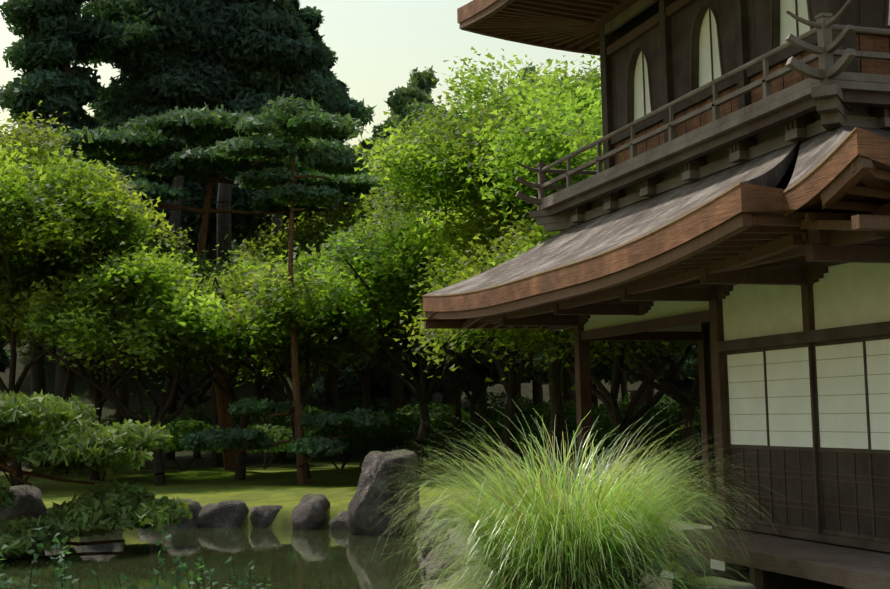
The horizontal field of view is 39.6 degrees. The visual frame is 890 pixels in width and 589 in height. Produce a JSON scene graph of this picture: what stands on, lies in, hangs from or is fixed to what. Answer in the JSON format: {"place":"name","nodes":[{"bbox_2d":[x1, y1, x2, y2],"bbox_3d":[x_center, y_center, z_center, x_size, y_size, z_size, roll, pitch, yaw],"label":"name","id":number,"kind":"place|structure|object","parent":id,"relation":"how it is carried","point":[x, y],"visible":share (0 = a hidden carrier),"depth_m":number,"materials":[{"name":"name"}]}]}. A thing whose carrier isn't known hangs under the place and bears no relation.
{"place":"outdoors","nodes":[
{"label":"outdoors","id":0,"kind":"place"},
{"bbox_2d":[4,460,33,485],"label":"shrub","id":1,"kind":"object","parent":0,"point":[12,482],"depth_m":30.78,"materials":[{"name":"brown plant"}]},
{"bbox_2d":[91,451,149,480],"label":"shrub","id":2,"kind":"object","parent":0,"point":[96,475],"depth_m":35.09,"materials":[{"name":"brown plant"}]},
{"bbox_2d":[0,527,425,588],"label":"pond water","id":3,"kind":"structure","parent":0,"point":[286,558],"depth_m":17.99,"materials":[{"name":"green liquid"}]},
{"bbox_2d":[0,0,600,147],"label":"sky","id":4,"kind":"structure","parent":0,"point":[377,44],"materials":[{"name":"white"}]},
{"bbox_2d":[0,339,843,588],"bbox_3d":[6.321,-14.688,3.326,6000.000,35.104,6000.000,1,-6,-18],"label":"ground","id":5,"kind":"structure","parent":0,"point":[202,481],"depth_m":35.88,"materials":[{"name":"green plant"}]},
{"bbox_2d":[0,86,27,372],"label":"tree","id":6,"kind":"object","parent":5,"relation":"on","point":[4,361],"visible":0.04,"depth_m":63.37,"materials":[{"name":"green plant"}]},
{"bbox_2d":[0,485,46,521],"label":"bank rock","id":7,"kind":"object","parent":5,"relation":"on","point":[29,502],"visible":0.27,"depth_m":21.33,"materials":[{"name":"grey stone"}]},
{"bbox_2d":[0,242,103,351],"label":"maple","id":8,"kind":"object","parent":5,"relation":"on","point":[27,327],"depth_m":40.10,"materials":[{"name":"green plant"}]},
{"bbox_2d":[0,0,127,400],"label":"cedar","id":9,"kind":"object","parent":5,"relation":"on","point":[56,34],"depth_m":54.14,"materials":[{"name":"green plant"}]},
{"bbox_2d":[0,100,175,485],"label":"maple","id":10,"kind":"object","parent":5,"relation":"on","point":[76,207],"depth_m":32.51,"materials":[{"name":"green plant"}]},
{"bbox_2d":[0,390,192,557],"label":"cloud pine","id":11,"kind":"object","parent":5,"relation":"on","point":[56,432],"depth_m":19.55,"materials":[{"name":"green plant"}]},
{"bbox_2d":[41,220,194,400],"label":"maple","id":12,"kind":"object","parent":5,"relation":"on","point":[68,380],"depth_m":44.38,"materials":[{"name":"green plant"}]},
{"bbox_2d":[51,112,209,333],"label":"cedar","id":13,"kind":"object","parent":5,"relation":"on","point":[195,244],"depth_m":73.76,"materials":[{"name":"green plant"}]},
{"bbox_2d":[0,226,267,479],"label":"maple","id":14,"kind":"object","parent":5,"relation":"on","point":[20,275],"depth_m":35.24,"materials":[{"name":"green plant"}]},
{"bbox_2d":[0,527,272,588],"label":"plants","id":15,"kind":"object","parent":5,"relation":"on","point":[183,566],"depth_m":10.13,"materials":[{"name":"green plant"}]},
{"bbox_2d":[101,408,184,469],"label":"shrub","id":16,"kind":"object","parent":5,"relation":"on","point":[111,421],"depth_m":43.00,"materials":[{"name":"green plant"}]},
{"bbox_2d":[0,241,307,484],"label":"maple","id":17,"kind":"object","parent":5,"relation":"on","point":[81,319],"depth_m":31.59,"materials":[{"name":"green plant"}]},
{"bbox_2d":[165,498,201,527],"bbox_3d":[-5.048,4.247,23.686,0.956,0.692,0.705,-4,-6,31],"label":"bank rock","id":18,"kind":"object","parent":5,"relation":"on","point":[195,507],"visible":0.21,"depth_m":23.47,"materials":[{"name":"grey stone"}]},
{"bbox_2d":[160,418,233,470],"bbox_3d":[-8.180,4.724,38.683,3.165,1.709,3.118,1,-6,-18],"label":"shrub","id":19,"kind":"object","parent":5,"relation":"on","point":[177,435],"depth_m":38.12,"materials":[{"name":"green plant"}]},
{"bbox_2d":[84,341,314,458],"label":"maple","id":20,"kind":"object","parent":5,"relation":"on","point":[153,366],"depth_m":50.23,"materials":[{"name":"green plant"}]},
{"bbox_2d":[184,240,233,263],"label":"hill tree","id":21,"kind":"object","parent":5,"relation":"on","point":[206,255],"depth_m":88.18,"materials":[{"name":"green plant"}]},
{"bbox_2d":[38,102,393,470],"bbox_3d":[-7.300,-0.044,39.410,12.022,11.643,7.296,1,-6,-18],"label":"umbrella pine","id":22,"kind":"object","parent":5,"relation":"on","point":[179,143],"depth_m":38.35,"materials":[{"name":"green plant"}]},
{"bbox_2d":[195,500,248,526],"bbox_3d":[-4.256,4.260,23.690,1.088,0.630,0.784,-1,-5,-2],"label":"bank rock","id":23,"kind":"object","parent":5,"relation":"on","point":[231,513],"visible":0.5,"depth_m":23.43,"materials":[{"name":"grey stone"}]},
{"bbox_2d":[76,0,376,418],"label":"tree","id":24,"kind":"object","parent":5,"relation":"on","point":[252,56],"depth_m":58.57,"materials":[{"name":"green plant"}]},
{"bbox_2d":[178,396,278,431],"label":"shrub","id":25,"kind":"object","parent":5,"relation":"on","point":[235,417],"depth_m":48.03,"materials":[{"name":"green plant"}]},
{"bbox_2d":[113,276,389,479],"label":"maple","id":26,"kind":"object","parent":5,"relation":"on","point":[335,348],"depth_m":35.07,"materials":[{"name":"green plant"}]},
{"bbox_2d":[215,423,292,468],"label":"shrub","id":27,"kind":"object","parent":5,"relation":"on","point":[272,431],"depth_m":40.48,"materials":[{"name":"green plant"}]},
{"bbox_2d":[249,505,283,527],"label":"bank rock","id":28,"kind":"object","parent":5,"relation":"on","point":[262,516],"visible":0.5,"depth_m":23.20,"materials":[{"name":"grey stone"}]},
{"bbox_2d":[139,232,416,478],"bbox_3d":[-4.683,1.603,33.775,7.717,7.158,7.635,1,-6,-18],"label":"maple","id":29,"kind":"object","parent":5,"relation":"on","point":[267,284],"depth_m":32.26,"materials":[{"name":"green plant"}]},
{"bbox_2d":[208,0,352,270],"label":"cedar","id":30,"kind":"object","parent":5,"relation":"on","point":[312,18],"depth_m":78.97,"materials":[{"name":"green plant"}]},
{"bbox_2d":[180,93,389,484],"bbox_3d":[-4.120,-0.079,31.770,5.416,10.303,3.739,1,-6,-18],"label":"slim pine","id":31,"kind":"object","parent":5,"relation":"on","point":[286,122],"depth_m":31.80,"materials":[{"name":"green plant"}]},
{"bbox_2d":[252,404,341,459],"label":"shrub","id":32,"kind":"object","parent":5,"relation":"on","point":[306,431],"depth_m":45.54,"materials":[{"name":"green plant"}]},
{"bbox_2d":[25,125,577,468],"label":"forest trunks","id":33,"kind":"object","parent":5,"relation":"on","point":[37,378],"visible":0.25,"depth_m":46.97,"materials":[{"name":"brown plant"}]},
{"bbox_2d":[291,493,329,529],"bbox_3d":[-2.481,4.085,22.928,0.765,0.767,1.028,0,-6,-10],"label":"bank rock","id":34,"kind":"object","parent":5,"relation":"on","point":[308,512],"visible":0.65,"depth_m":22.60,"materials":[{"name":"grey stone"}]},
{"bbox_2d":[223,188,419,465],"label":"maple","id":35,"kind":"object","parent":5,"relation":"on","point":[312,234],"depth_m":40.29,"materials":[{"name":"green plant"}]},
{"bbox_2d":[232,239,430,455],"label":"maple","id":36,"kind":"object","parent":5,"relation":"on","point":[330,377],"depth_m":49.56,"materials":[{"name":"green plant"}]},
{"bbox_2d":[328,511,347,529],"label":"bank rock","id":37,"kind":"object","parent":5,"relation":"on","point":[338,521],"visible":0.29,"depth_m":22.34,"materials":[{"name":"grey stone"}]},
{"bbox_2d":[305,428,384,469],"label":"shrub","id":38,"kind":"object","parent":5,"relation":"on","point":[361,445],"depth_m":36.92,"materials":[{"name":"green plant"}]},
{"bbox_2d":[321,396,404,431],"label":"shrub","id":39,"kind":"object","parent":5,"relation":"on","point":[374,406],"visible":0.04,"depth_m":51.89,"materials":[{"name":"green plant"}]},
{"bbox_2d":[308,138,419,410],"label":"tree","id":40,"kind":"object","parent":5,"relation":"on","point":[350,387],"depth_m":60.24,"materials":[{"name":"green plant"}]},
{"bbox_2d":[285,167,479,474],"bbox_3d":[-0.312,0.533,35.107,9.348,9.322,8.268,1,-6,-18],"label":"maple","id":41,"kind":"object","parent":5,"relation":"on","point":[357,243],"depth_m":33.65,"materials":[{"name":"green plant"}]},
{"bbox_2d":[346,449,420,534],"bbox_3d":[-1.015,3.704,21.843,1.545,1.902,1.018,3,-4,-40],"label":"standing rock","id":42,"kind":"object","parent":5,"relation":"on","point":[374,476],"visible":0.56,"depth_m":21.43,"materials":[{"name":"grey stone"}]},
{"bbox_2d":[357,108,411,398],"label":"tree","id":43,"kind":"object","parent":5,"relation":"on","point":[369,138],"depth_m":71.78,"materials":[{"name":"green plant"}]},
{"bbox_2d":[349,413,443,451],"bbox_3d":[-1.587,4.664,39.483,3.351,1.821,3.345,1,-6,-18],"label":"shrub","id":44,"kind":"object","parent":5,"relation":"on","point":[396,437],"depth_m":38.65,"materials":[{"name":"green plant"}]},
{"bbox_2d":[351,192,488,462],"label":"maple","id":45,"kind":"object","parent":5,"relation":"on","point":[456,393],"depth_m":43.20,"materials":[{"name":"brown plant"}]},
{"bbox_2d":[344,65,496,411],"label":"tree","id":46,"kind":"object","parent":5,"relation":"on","point":[401,103],"depth_m":57.41,"materials":[{"name":"green plant"}]},
{"bbox_2d":[386,402,470,458],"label":"shrub","id":47,"kind":"object","parent":5,"relation":"on","point":[437,416],"depth_m":45.23,"materials":[{"name":"green plant"}]},
{"bbox_2d":[420,579,447,588],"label":"bank rock","id":48,"kind":"object","parent":5,"relation":"on","point":[432,586],"visible":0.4,"depth_m":12.81,"materials":[{"name":"grey stone"}]},
{"bbox_2d":[420,530,449,558],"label":"bank rock","id":49,"kind":"object","parent":5,"relation":"on","point":[426,550],"visible":0.23,"depth_m":17.35,"materials":[{"name":"grey stone"}]},
{"bbox_2d":[416,505,458,534],"bbox_3d":[-0.033,3.845,20.541,0.879,0.682,0.799,-1,-5,2],"label":"bank rock","id":50,"kind":"object","parent":5,"relation":"on","point":[432,507],"visible":0.21,"depth_m":20.35,"materials":[{"name":"grey stone"}]},
{"bbox_2d":[419,544,455,572],"bbox_3d":[0.000,3.538,16.306,0.752,0.472,0.801,1,-6,-24],"label":"bank rock","id":51,"kind":"object","parent":5,"relation":"on","point":[429,556],"visible":0.12,"depth_m":16.20,"materials":[{"name":"grey stone"}]},
{"bbox_2d":[417,519,457,550],"bbox_3d":[-0.055,3.693,18.619,0.663,0.615,0.881,2,-6,-27],"label":"bank rock","id":52,"kind":"object","parent":5,"relation":"on","point":[441,524],"visible":0.1,"depth_m":18.46,"materials":[{"name":"grey stone"}]},
{"bbox_2d":[352,197,535,475],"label":"maple","id":53,"kind":"object","parent":5,"relation":"on","point":[412,258],"depth_m":32.55,"materials":[{"name":"green plant"}]},
{"bbox_2d":[368,278,529,467],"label":"maple","id":54,"kind":"object","parent":5,"relation":"on","point":[474,396],"depth_m":38.64,"materials":[{"name":"green plant"}]},
{"bbox_2d":[437,554,461,559],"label":"bank rock","id":55,"kind":"object","parent":5,"relation":"on","point":[450,555],"visible":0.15,"depth_m":15.18,"materials":[{"name":"grey stone"}]},
{"bbox_2d":[426,558,478,580],"bbox_3d":[0.131,3.282,14.079,0.765,0.558,0.696,-2,-6,11],"label":"bank rock","id":56,"kind":"object","parent":5,"relation":"on","point":[434,574],"visible":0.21,"depth_m":13.89,"materials":[{"name":"grey stone"}]},
{"bbox_2d":[407,416,500,470],"bbox_3d":[0.460,4.420,36.499,3.139,1.692,3.153,1,-6,-18],"label":"shrub","id":57,"kind":"object","parent":5,"relation":"on","point":[439,443],"depth_m":35.78,"materials":[{"name":"green plant"}]},
{"bbox_2d":[435,113,486,431],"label":"tree","id":58,"kind":"object","parent":5,"relation":"on","point":[482,401],"depth_m":62.26,"materials":[{"name":"green plant"}]},
{"bbox_2d":[352,47,603,486],"bbox_3d":[2.728,-0.684,26.763,9.372,9.966,9.523,1,-6,-18],"label":"maple","id":59,"kind":"object","parent":5,"relation":"on","point":[409,161],"depth_m":25.96,"materials":[{"name":"green plant"}]},
{"bbox_2d":[443,391,539,454],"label":"shrub","id":60,"kind":"object","parent":5,"relation":"on","point":[497,410],"depth_m":48.82,"materials":[{"name":"green plant"}]},
{"bbox_2d":[392,280,596,465],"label":"maple","id":61,"kind":"object","parent":5,"relation":"on","point":[572,358],"depth_m":37.07,"materials":[{"name":"green plant"}]},
{"bbox_2d":[472,343,546,452],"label":"maple","id":62,"kind":"object","parent":5,"relation":"on","point":[488,366],"visible":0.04,"depth_m":51.68,"materials":[{"name":"brown plant"}]},
{"bbox_2d":[471,410,569,468],"bbox_3d":[2.248,4.107,34.450,3.108,1.803,3.132,1,-6,-18],"label":"shrub","id":63,"kind":"object","parent":5,"relation":"on","point":[497,424],"depth_m":33.93,"materials":[{"name":"plant"}]},
{"bbox_2d":[470,65,598,412],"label":"tree","id":64,"kind":"object","parent":5,"relation":"on","point":[535,373],"depth_m":58.81,"materials":[{"name":"green plant"}]},
{"bbox_2d":[393,184,698,487],"bbox_3d":[3.261,1.018,23.862,7.873,6.099,9.354,1,-6,-18],"label":"maple","id":65,"kind":"object","parent":5,"relation":"on","point":[523,243],"depth_m":23.47,"materials":[{"name":"green plant"}]},
{"bbox_2d":[402,89,690,480],"bbox_3d":[5.342,-0.002,28.376,12.160,8.847,10.711,1,-6,-18],"label":"maple","id":66,"kind":"object","parent":5,"relation":"on","point":[472,227],"depth_m":27.21,"materials":[{"name":"green plant"}]},
{"bbox_2d":[513,399,605,462],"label":"shrub","id":67,"kind":"object","parent":5,"relation":"on","point":[545,405],"depth_m":41.17,"materials":[{"name":"green plant"}]},
{"bbox_2d":[363,396,778,588],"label":"ornamental grass","id":68,"kind":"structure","parent":5,"relation":"on","point":[568,532],"depth_m":10.14,"materials":[{"name":"green plant"}]},
{"bbox_2d":[513,403,634,471],"bbox_3d":[3.318,3.660,30.345,3.352,2.014,3.326,1,-6,-18],"label":"shrub","id":69,"kind":"object","parent":5,"relation":"on","point":[570,419],"depth_m":29.92,"materials":[{"name":"green plant"}]},
{"bbox_2d":[474,232,703,492],"bbox_3d":[3.999,1.158,23.175,6.792,5.633,7.727,1,-6,-18],"label":"maple","id":70,"kind":"object","parent":5,"relation":"on","point":[673,392],"depth_m":23.42,"materials":[{"name":"green plant"}]},
{"bbox_2d":[542,359,642,413],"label":"tree","id":71,"kind":"object","parent":5,"relation":"on","point":[608,376],"depth_m":61.25,"materials":[{"name":"green plant"}]},
{"bbox_2d":[507,95,697,347],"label":"maple","id":72,"kind":"object","parent":5,"relation":"on","point":[560,166],"depth_m":24.15,"materials":[{"name":"green plant"}]},
{"bbox_2d":[607,346,633,403],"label":"maple","id":73,"kind":"object","parent":5,"relation":"on","point":[624,390],"depth_m":46.73,"materials":[{"name":"green plant"}]},
{"bbox_2d":[566,402,701,482],"bbox_3d":[4.216,3.329,27.252,3.101,1.932,3.142,1,-6,-18],"label":"shrub","id":74,"kind":"object","parent":5,"relation":"on","point":[669,442],"depth_m":26.44,"materials":[{"name":"green plant"}]},
{"bbox_2d":[628,390,642,478],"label":"tree","id":75,"kind":"object","parent":5,"relation":"on","point":[632,393],"visible":0.24,"depth_m":29.14,"materials":[{"name":"brown wood"}]},
{"bbox_2d":[592,341,697,381],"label":"tree","id":76,"kind":"object","parent":5,"relation":"on","point":[687,371],"depth_m":59.58,"materials":[{"name":"green plant"}]},
{"bbox_2d":[592,393,698,459],"bbox_3d":[6.403,4.246,39.009,4.135,2.431,4.119,1,-6,-18],"label":"shrub","id":77,"kind":"object","parent":5,"relation":"on","point":[666,398],"depth_m":38.87,"materials":[{"name":"green plant"}]},
{"bbox_2d":[629,401,700,478],"bbox_3d":[5.991,3.521,29.953,3.325,1.989,3.342,1,-6,-18],"label":"shrub","id":78,"kind":"object","parent":5,"relation":"on","point":[680,412],"depth_m":29.75,"materials":[{"name":"green plant"}]},
{"bbox_2d":[695,408,700,435],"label":"shrub","id":79,"kind":"object","parent":5,"relation":"on","point":[698,413],"depth_m":28.61,"materials":[{"name":"green plant"}]},
{"bbox_2d":[533,229,889,587],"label":"pavilion lower storey","id":80,"kind":"object","parent":5,"relation":"on","point":[794,384],"visible":0.83,"depth_m":12.07,"materials":[{"name":"brown wood"}]},
{"bbox_2d":[422,105,889,330],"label":"roof","id":81,"kind":"structure","parent":80,"relation":"on","point":[770,201],"depth_m":11.62,"materials":[{"name":"brown wood"}]},
{"bbox_2d":[515,0,889,231],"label":"balcony","id":82,"kind":"structure","parent":80,"relation":"on","point":[829,91],"depth_m":12.56,"materials":[{"name":"brown wood"}]},
{"bbox_2d":[599,0,889,169],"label":"pavilion upper storey","id":83,"kind":"object","parent":80,"relation":"on","point":[657,54],"visible":0.58,"depth_m":14.83,"materials":[{"name":"brown wood"}]},
{"bbox_2d":[457,0,637,55],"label":"roof","id":84,"kind":"structure","parent":83,"relation":"on","point":[570,25],"depth_m":17.36,"materials":[{"name":"brown wood"}]},
{"bbox_2d":[672,576,753,588],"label":"rock","id":85,"kind":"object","parent":5,"relation":"on","point":[712,584],"depth_m":10.57,"materials":[{"name":"stone"}]},
{"bbox_2d":[649,528,889,588],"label":"veranda","id":86,"kind":"object","parent":5,"relation":"on","point":[849,567],"visible":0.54,"depth_m":10.85,"materials":[{"name":"brown wood"}]},
{"bbox_2d":[517,385,520,407],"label":"tree","id":87,"kind":"object","parent":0,"point":[519,392],"depth_m":73.18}
]}

